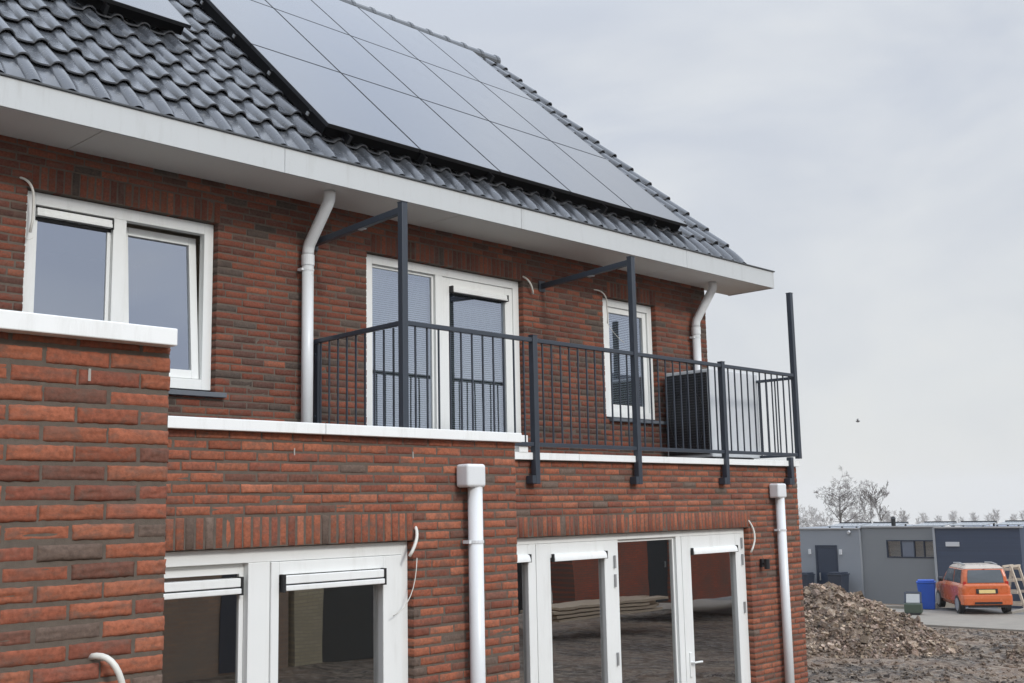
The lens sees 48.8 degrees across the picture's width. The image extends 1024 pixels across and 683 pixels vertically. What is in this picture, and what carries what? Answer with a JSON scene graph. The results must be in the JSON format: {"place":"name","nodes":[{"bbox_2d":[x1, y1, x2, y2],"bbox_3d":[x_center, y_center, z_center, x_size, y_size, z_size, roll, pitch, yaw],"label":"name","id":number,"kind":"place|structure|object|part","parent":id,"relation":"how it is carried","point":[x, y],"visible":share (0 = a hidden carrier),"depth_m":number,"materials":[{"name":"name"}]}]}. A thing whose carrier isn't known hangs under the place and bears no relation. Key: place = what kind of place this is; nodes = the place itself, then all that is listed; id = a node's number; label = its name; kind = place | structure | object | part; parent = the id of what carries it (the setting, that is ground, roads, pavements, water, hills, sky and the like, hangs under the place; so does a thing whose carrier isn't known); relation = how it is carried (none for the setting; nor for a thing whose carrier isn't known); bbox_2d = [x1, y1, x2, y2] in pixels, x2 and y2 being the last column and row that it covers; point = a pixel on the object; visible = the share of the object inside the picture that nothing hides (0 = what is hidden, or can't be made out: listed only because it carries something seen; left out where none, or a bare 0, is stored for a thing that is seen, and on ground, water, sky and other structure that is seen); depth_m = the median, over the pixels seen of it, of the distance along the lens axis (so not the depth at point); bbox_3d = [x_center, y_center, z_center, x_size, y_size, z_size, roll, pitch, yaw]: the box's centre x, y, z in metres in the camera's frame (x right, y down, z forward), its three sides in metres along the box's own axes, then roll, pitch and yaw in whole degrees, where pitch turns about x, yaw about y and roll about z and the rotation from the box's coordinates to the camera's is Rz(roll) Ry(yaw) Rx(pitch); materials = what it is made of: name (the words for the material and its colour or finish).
{"place":"outdoors","nodes":[
{"label":"outdoors","id":0,"kind":"place"},
{"bbox_2d":[354,0,1023,526],"label":"sky","id":1,"kind":"structure","parent":0,"point":[867,155],"materials":[{"name":"white"}]},
{"bbox_2d":[802,572,814,587],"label":"wheelie bin","id":2,"kind":"object","parent":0,"point":[808,578],"visible":0.42,"depth_m":44.91,"materials":[{"name":"grey plastic"}]},
{"bbox_2d":[807,526,1023,682],"bbox_3d":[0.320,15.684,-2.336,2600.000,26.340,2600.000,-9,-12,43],"label":"ground","id":3,"kind":"structure","parent":0,"point":[912,662],"depth_m":22.10,"materials":[{"name":"brown soil"}]},
{"bbox_2d":[0,309,177,682],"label":"brick annex","id":4,"kind":"object","parent":3,"relation":"on","point":[84,433],"visible":0.99,"depth_m":3.64,"materials":[{"name":"red brick"}]},
{"bbox_2d":[88,653,124,682],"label":"cable conduit","id":5,"kind":"object","parent":4,"relation":"attached to","point":[111,662],"visible":1,"depth_m":3.58,"materials":[{"name":"white plastic"}]},
{"bbox_2d":[0,0,807,682],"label":"brick house","id":6,"kind":"structure","parent":3,"relation":"on","point":[184,180],"depth_m":10.08,"materials":[{"name":"brick"}]},
{"bbox_2d":[19,177,34,239],"bbox_3d":[-3.605,-0.987,8.355,0.135,0.489,0.044,1,-9,-16],"label":"cable conduit","id":7,"kind":"object","parent":6,"relation":"attached to","point":[33,203],"visible":1,"depth_m":8.37,"materials":[{"name":"white plastic"}]},
{"bbox_2d":[22,191,226,397],"bbox_3d":[-3.077,-0.325,8.963,0.307,1.477,1.700,-9,-12,43],"label":"window","id":8,"kind":"structure","parent":6,"relation":"in","point":[111,220],"depth_m":9.09,"materials":[{"name":"white paint"}]},
{"bbox_2d":[74,0,183,34],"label":"panel mount","id":9,"kind":"object","parent":6,"relation":"attached to","point":[104,7],"visible":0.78,"depth_m":10.12,"materials":[{"name":"black metal"}]},
{"bbox_2d":[101,0,191,28],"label":"solar panel","id":10,"kind":"object","parent":9,"relation":"attached to","point":[166,11],"visible":1,"depth_m":10.29,"materials":[{"name":"black glass"}]},
{"bbox_2d":[163,541,407,682],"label":"window","id":11,"kind":"structure","parent":6,"relation":"in","point":[257,570],"depth_m":6.73,"materials":[{"name":"white paint"}]},
{"bbox_2d":[298,190,335,422],"bbox_3d":[-1.697,-0.123,9.872,0.446,2.380,0.134,-9,-12,43],"label":"drainpipe","id":12,"kind":"object","parent":6,"relation":"attached to","point":[313,236],"visible":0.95,"depth_m":9.95,"materials":[{"name":"white plastic"}]},
{"bbox_2d":[393,526,418,615],"bbox_3d":[-0.675,1.487,7.365,0.083,0.580,0.218,-8,-11,37],"label":"cable conduit","id":13,"kind":"object","parent":6,"relation":"attached to","point":[415,542],"visible":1,"depth_m":7.39,"materials":[{"name":"white plastic"}]},
{"bbox_2d":[195,0,679,230],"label":"panel mount","id":14,"kind":"object","parent":6,"relation":"attached to","point":[281,85],"visible":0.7,"depth_m":11.11,"materials":[{"name":"black metal"}]},
{"bbox_2d":[252,0,272,7],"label":"solar panel","id":15,"kind":"object","parent":14,"relation":"attached to","point":[263,2],"visible":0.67,"depth_m":12.69,"materials":[{"name":"black glass"}]},
{"bbox_2d":[206,0,338,71],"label":"solar panel","id":16,"kind":"object","parent":14,"relation":"attached to","point":[250,22],"visible":0.91,"depth_m":11.69,"materials":[{"name":"black glass"}]},
{"bbox_2d":[265,0,348,34],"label":"solar panel","id":17,"kind":"object","parent":14,"relation":"attached to","point":[310,10],"visible":0.73,"depth_m":13.38,"materials":[{"name":"grey glass"}]},
{"bbox_2d":[251,44,419,151],"bbox_3d":[-1.700,-2.333,10.806,1.252,1.144,1.068,-9,-12,43],"label":"solar panel","id":18,"kind":"object","parent":14,"relation":"attached to","point":[333,99],"visible":1,"depth_m":10.70,"materials":[{"name":"black glass"}]},
{"bbox_2d":[274,8,418,97],"bbox_3d":[-1.859,-3.203,12.591,1.252,1.144,1.068,-9,-12,43],"label":"solar panel","id":19,"kind":"object","parent":14,"relation":"attached to","point":[343,53],"visible":0.8,"depth_m":12.54,"materials":[{"name":"black glass"}]},
{"bbox_2d":[312,0,417,59],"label":"solar panel","id":20,"kind":"object","parent":14,"relation":"attached to","point":[353,20],"visible":0.81,"depth_m":14.28,"materials":[{"name":"black glass"}]},
{"bbox_2d":[358,7,477,80],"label":"solar panel","id":21,"kind":"object","parent":14,"relation":"attached to","point":[418,45],"visible":0.8,"depth_m":15.11,"materials":[{"name":"grey glass"}]},
{"bbox_2d":[351,36,488,120],"bbox_3d":[-1.107,-3.104,13.361,1.252,1.144,1.068,-9,-12,43],"label":"solar panel","id":22,"kind":"object","parent":14,"relation":"attached to","point":[419,79],"visible":0.8,"depth_m":13.32,"materials":[{"name":"grey glass"}]},
{"bbox_2d":[342,73,499,174],"bbox_3d":[-0.948,-2.234,11.575,1.252,1.144,1.068,-9,-12,43],"label":"solar panel","id":23,"kind":"object","parent":14,"relation":"attached to","point":[421,125],"visible":0.93,"depth_m":11.49,"materials":[{"name":"black glass"}]},
{"bbox_2d":[418,30,533,100],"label":"solar panel","id":24,"kind":"object","parent":14,"relation":"attached to","point":[476,66],"visible":0.8,"depth_m":15.88,"materials":[{"name":"grey glass"}]},
{"bbox_2d":[419,60,549,140],"bbox_3d":[-0.354,-3.005,14.131,1.252,1.144,1.068,-9,-12,43],"label":"solar panel","id":25,"kind":"object","parent":14,"relation":"attached to","point":[484,101],"visible":0.8,"depth_m":14.09,"materials":[{"name":"grey glass"}]},
{"bbox_2d":[421,99,570,193],"bbox_3d":[-0.196,-2.135,12.345,1.252,1.144,1.068,-9,-12,43],"label":"solar panel","id":26,"kind":"object","parent":14,"relation":"attached to","point":[499,150],"visible":0.93,"depth_m":12.27,"materials":[{"name":"black glass"}]},
{"bbox_2d":[481,82,605,158],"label":"solar panel","id":27,"kind":"object","parent":14,"relation":"attached to","point":[544,122],"visible":0.8,"depth_m":14.86,"materials":[{"name":"grey glass"}]},
{"bbox_2d":[490,121,632,211],"bbox_3d":[0.557,-2.035,13.115,1.252,1.144,1.068,-9,-12,43],"label":"solar panel","id":28,"kind":"object","parent":14,"relation":"attached to","point":[575,178],"visible":0.93,"depth_m":13.04,"materials":[{"name":"grey glass"}]},
{"bbox_2d":[553,142,686,226],"bbox_3d":[1.310,-1.936,13.885,1.252,1.144,1.068,-9,-12,43],"label":"solar panel","id":29,"kind":"object","parent":14,"relation":"attached to","point":[627,190],"visible":0.93,"depth_m":13.81,"materials":[{"name":"grey glass"}]},
{"bbox_2d":[366,254,520,432],"bbox_3d":[-0.692,0.242,11.380,0.165,1.982,2.139,-9,-12,43],"label":"balcony door","id":30,"kind":"structure","parent":6,"relation":"in","point":[442,281],"depth_m":11.40,"materials":[{"name":"white paint"}]},
{"bbox_2d":[457,464,485,682],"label":"drainpipe","id":31,"kind":"object","parent":6,"relation":"attached to","point":[471,477],"visible":1,"depth_m":7.70,"materials":[{"name":"white plastic"}]},
{"bbox_2d":[523,276,533,293],"bbox_3d":[0.173,-0.616,12.226,0.155,0.204,0.054,3,-9,-25],"label":"cable conduit","id":32,"kind":"object","parent":6,"relation":"attached to","point":[527,279],"visible":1,"depth_m":12.22,"materials":[{"name":"white plastic"}]},
{"bbox_2d":[313,201,801,484],"bbox_3d":[0.821,0.344,11.841,1.275,2.326,6.258,-9,-12,43],"label":"balcony railing","id":33,"kind":"object","parent":6,"relation":"attached to","point":[402,323],"visible":0.89,"depth_m":10.67,"materials":[{"name":"metal"}]},
{"bbox_2d":[594,289,622,341],"bbox_3d":[1.143,-0.298,13.170,0.507,0.590,0.068,6,-11,-39],"label":"cable conduit","id":34,"kind":"object","parent":6,"relation":"attached to","point":[607,309],"visible":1,"depth_m":13.14,"materials":[{"name":"grey plastic"}]},
{"bbox_2d":[517,528,750,682],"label":"garden door","id":35,"kind":"structure","parent":6,"relation":"in","point":[534,553],"depth_m":10.95,"materials":[{"name":"white paint"}]},
{"bbox_2d":[602,298,666,424],"bbox_3d":[1.397,0.250,13.501,0.250,1.457,1.083,-9,-12,43],"label":"window","id":36,"kind":"structure","parent":6,"relation":"in","point":[615,308],"depth_m":13.58,"materials":[{"name":"white paint"}]},
{"bbox_2d":[690,282,716,369],"bbox_3d":[2.446,0.438,14.202,0.369,2.380,0.131,-4,-9,18],"label":"drainpipe","id":37,"kind":"object","parent":6,"relation":"attached to","point":[695,337],"visible":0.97,"depth_m":14.28,"materials":[{"name":"white plastic"}]},
{"bbox_2d":[666,369,760,459],"bbox_3d":[2.483,0.981,13.754,0.750,1.188,1.076,-9,-12,43],"label":"heat pump","id":38,"kind":"object","parent":6,"relation":"on","point":[699,413],"visible":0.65,"depth_m":13.49,"materials":[{"name":"white metal"}]},
{"bbox_2d":[748,520,755,552],"bbox_3d":[2.684,2.166,12.632,0.092,0.382,0.092,1,-9,-12],"label":"cable conduit","id":39,"kind":"object","parent":6,"relation":"attached to","point":[754,536],"visible":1,"depth_m":12.64,"materials":[{"name":"white plastic"}]},
{"bbox_2d":[760,559,769,568],"bbox_3d":[2.848,2.502,12.703,0.113,0.110,0.066,-9,-12,43],"label":"wall lamp","id":40,"kind":"object","parent":6,"relation":"attached to","point":[765,563],"visible":1,"depth_m":12.67,"materials":[{"name":"black metal"}]},
{"bbox_2d":[769,483,794,682],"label":"drainpipe","id":41,"kind":"object","parent":6,"relation":"attached to","point":[778,492],"visible":1,"depth_m":12.89,"materials":[{"name":"white plastic"}]},
{"bbox_2d":[798,505,819,527],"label":"bare shrub","id":42,"kind":"object","parent":3,"relation":"on","point":[802,521],"visible":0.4,"depth_m":158.20,"materials":[{"name":"grey plant"}]},
{"bbox_2d":[802,507,827,526],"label":"bare shrub","id":43,"kind":"object","parent":3,"relation":"on","point":[807,521],"visible":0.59,"depth_m":163.76,"materials":[{"name":"grey plant"}]},
{"bbox_2d":[815,511,832,526],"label":"bare shrub","id":44,"kind":"object","parent":3,"relation":"on","point":[822,519],"visible":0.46,"depth_m":168.18,"materials":[{"name":"grey plant"}]},
{"bbox_2d":[827,572,849,592],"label":"wheelie bin","id":45,"kind":"object","parent":3,"relation":"on","point":[841,579],"visible":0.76,"depth_m":43.97,"materials":[{"name":"grey plastic"}]},
{"bbox_2d":[814,466,875,524],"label":"bare tree","id":46,"kind":"object","parent":3,"relation":"on","point":[840,512],"visible":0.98,"depth_m":141.67,"materials":[{"name":"grey plant"}]},
{"bbox_2d":[842,510,863,521],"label":"bare shrub","id":47,"kind":"object","parent":3,"relation":"on","point":[850,515],"visible":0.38,"depth_m":156.66,"materials":[{"name":"grey plant"}]},
{"bbox_2d":[853,514,874,522],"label":"bare shrub","id":48,"kind":"object","parent":3,"relation":"on","point":[864,518],"visible":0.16,"depth_m":160.85,"materials":[{"name":"grey plant"}]},
{"bbox_2d":[857,483,888,521],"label":"bare tree","id":49,"kind":"object","parent":3,"relation":"on","point":[875,491],"visible":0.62,"depth_m":146.03,"materials":[{"name":"grey plant"}]},
{"bbox_2d":[863,480,888,521],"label":"bare tree","id":50,"kind":"object","parent":3,"relation":"on","point":[879,505],"visible":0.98,"depth_m":140.40,"materials":[{"name":"grey plant"}]},
{"bbox_2d":[803,581,962,658],"bbox_3d":[7.388,6.396,26.080,5.792,1.691,6.146,-9,-12,43],"label":"dirt pile","id":51,"kind":"object","parent":3,"relation":"on","point":[840,621],"visible":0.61,"depth_m":24.59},
{"bbox_2d":[879,509,898,521],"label":"bare shrub","id":52,"kind":"object","parent":3,"relation":"on","point":[887,514],"visible":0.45,"depth_m":166.05,"materials":[{"name":"grey plant"}]},
{"bbox_2d":[884,508,907,521],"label":"bare shrub","id":53,"kind":"object","parent":3,"relation":"on","point":[904,518],"visible":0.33,"depth_m":154.11,"materials":[{"name":"grey plant"}]},
{"bbox_2d":[899,509,910,524],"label":"distant tree","id":54,"kind":"object","parent":3,"relation":"on","point":[903,515],"visible":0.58,"depth_m":402.00,"materials":[{"name":"grey plant"}]},
{"bbox_2d":[799,516,1023,608],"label":"grey building","id":55,"kind":"structure","parent":3,"relation":"on","point":[892,563],"depth_m":43.38,"materials":[{"name":"metal"}]},
{"bbox_2d":[827,522,870,527],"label":"roof panel","id":56,"kind":"structure","parent":55,"relation":"on","point":[849,524],"depth_m":46.79,"materials":[{"name":"white metal"}]},
{"bbox_2d":[862,522,908,525],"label":"roof panel","id":57,"kind":"structure","parent":55,"relation":"on","point":[885,523],"depth_m":45.76,"materials":[{"name":"white metal"}]},
{"bbox_2d":[886,540,933,557],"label":"window","id":58,"kind":"structure","parent":55,"relation":"in","point":[908,547],"depth_m":43.16,"materials":[{"name":"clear glass"}]},
{"bbox_2d":[912,521,956,526],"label":"roof panel","id":59,"kind":"structure","parent":55,"relation":"on","point":[936,523],"depth_m":44.73,"materials":[{"name":"white metal"}]},
{"bbox_2d":[949,521,996,526],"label":"roof panel","id":60,"kind":"structure","parent":55,"relation":"on","point":[973,523],"depth_m":43.83,"materials":[{"name":"white metal"}]},
{"bbox_2d":[994,520,1023,525],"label":"roof panel","id":61,"kind":"structure","parent":55,"relation":"on","point":[1013,522],"depth_m":43.44,"materials":[{"name":"white metal"}]},
{"bbox_2d":[918,513,929,522],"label":"distant tree","id":62,"kind":"object","parent":3,"relation":"on","point":[923,516],"visible":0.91,"depth_m":413.61,"materials":[{"name":"grey plant"}]},
{"bbox_2d":[948,510,956,520],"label":"distant tree","id":63,"kind":"object","parent":3,"relation":"on","point":[953,518],"visible":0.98,"depth_m":414.41,"materials":[{"name":"grey plant"}]},
{"bbox_2d":[886,602,1023,613],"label":"kerb","id":64,"kind":"structure","parent":3,"relation":"on","point":[949,605],"depth_m":37.97,"materials":[{"name":"concrete"}]},
{"bbox_2d":[969,512,978,520],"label":"distant tree","id":65,"kind":"object","parent":3,"relation":"on","point":[973,517],"visible":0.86,"depth_m":388.44,"materials":[{"name":"grey plant"}]},
{"bbox_2d":[988,508,999,523],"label":"distant tree","id":66,"kind":"object","parent":3,"relation":"on","point":[997,516],"visible":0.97,"depth_m":389.27,"materials":[{"name":"grey plant"}]},
{"bbox_2d":[1004,643,1023,665],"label":"dirt pile","id":67,"kind":"object","parent":3,"relation":"on","point":[1015,654],"visible":0.88,"depth_m":23.48,"materials":[{"name":"brown soil"}]},
{"bbox_2d":[1010,514,1017,519],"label":"distant tree","id":68,"kind":"object","parent":3,"relation":"on","point":[1015,515],"visible":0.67,"depth_m":394.21,"materials":[{"name":"grey plant"}]},
{"bbox_2d":[890,608,1023,631],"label":"pavement","id":69,"kind":"structure","parent":0,"point":[978,620],"depth_m":33.36,"materials":[{"name":"concrete"}]},
{"bbox_2d":[904,591,922,614],"bbox_3d":[12.655,8.251,35.635,0.520,0.699,0.520,-5,-9,24],"label":"crate bin","id":70,"kind":"object","parent":69,"relation":"on","point":[913,604],"visible":0.95,"depth_m":35.56,"materials":[{"name":"green plastic"}]},
{"bbox_2d":[923,607,1023,614],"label":"parking bay","id":71,"kind":"object","parent":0,"point":[987,610],"visible":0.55,"depth_m":37.24,"materials":[{"name":"grey concrete"}]},
{"bbox_2d":[916,579,935,608],"bbox_3d":[13.868,8.471,37.754,0.615,1.000,0.646,-4,-9,21],"label":"wheelie bin","id":72,"kind":"object","parent":71,"relation":"on","point":[926,588],"visible":0.89,"depth_m":37.50,"materials":[{"name":"blue plastic"}]},
{"bbox_2d":[936,562,1012,612],"bbox_3d":[15.007,7.970,36.927,1.832,1.573,3.539,-2,-9,6],"label":"parked car","id":73,"kind":"object","parent":71,"relation":"on","point":[960,586],"visible":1,"depth_m":35.43,"materials":[{"name":"orange metal"}]},
{"bbox_3d":[14.289,7.565,36.636,0.089,0.406,1.921,-2,-9,6],"label":"side window","id":74,"kind":"part","parent":73,"relation":"part of","materials":[{"name":"grey glass"}]},
{"bbox_3d":[14.831,7.366,35.436,1.093,0.396,0.090,-2,-9,6],"label":"rear window","id":75,"kind":"part","parent":73,"relation":"part of","materials":[{"name":"grey glass"}]},
{"bbox_2d":[998,564,1023,608],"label":"wooden rack","id":76,"kind":"object","parent":71,"relation":"on","point":[1011,568],"visible":0.67,"depth_m":39.02,"materials":[{"name":"brown wood"}]},
{"bbox_2d":[959,524,1023,526],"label":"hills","id":77,"kind":"structure","parent":0,"point":[1004,525],"depth_m":838.57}
]}

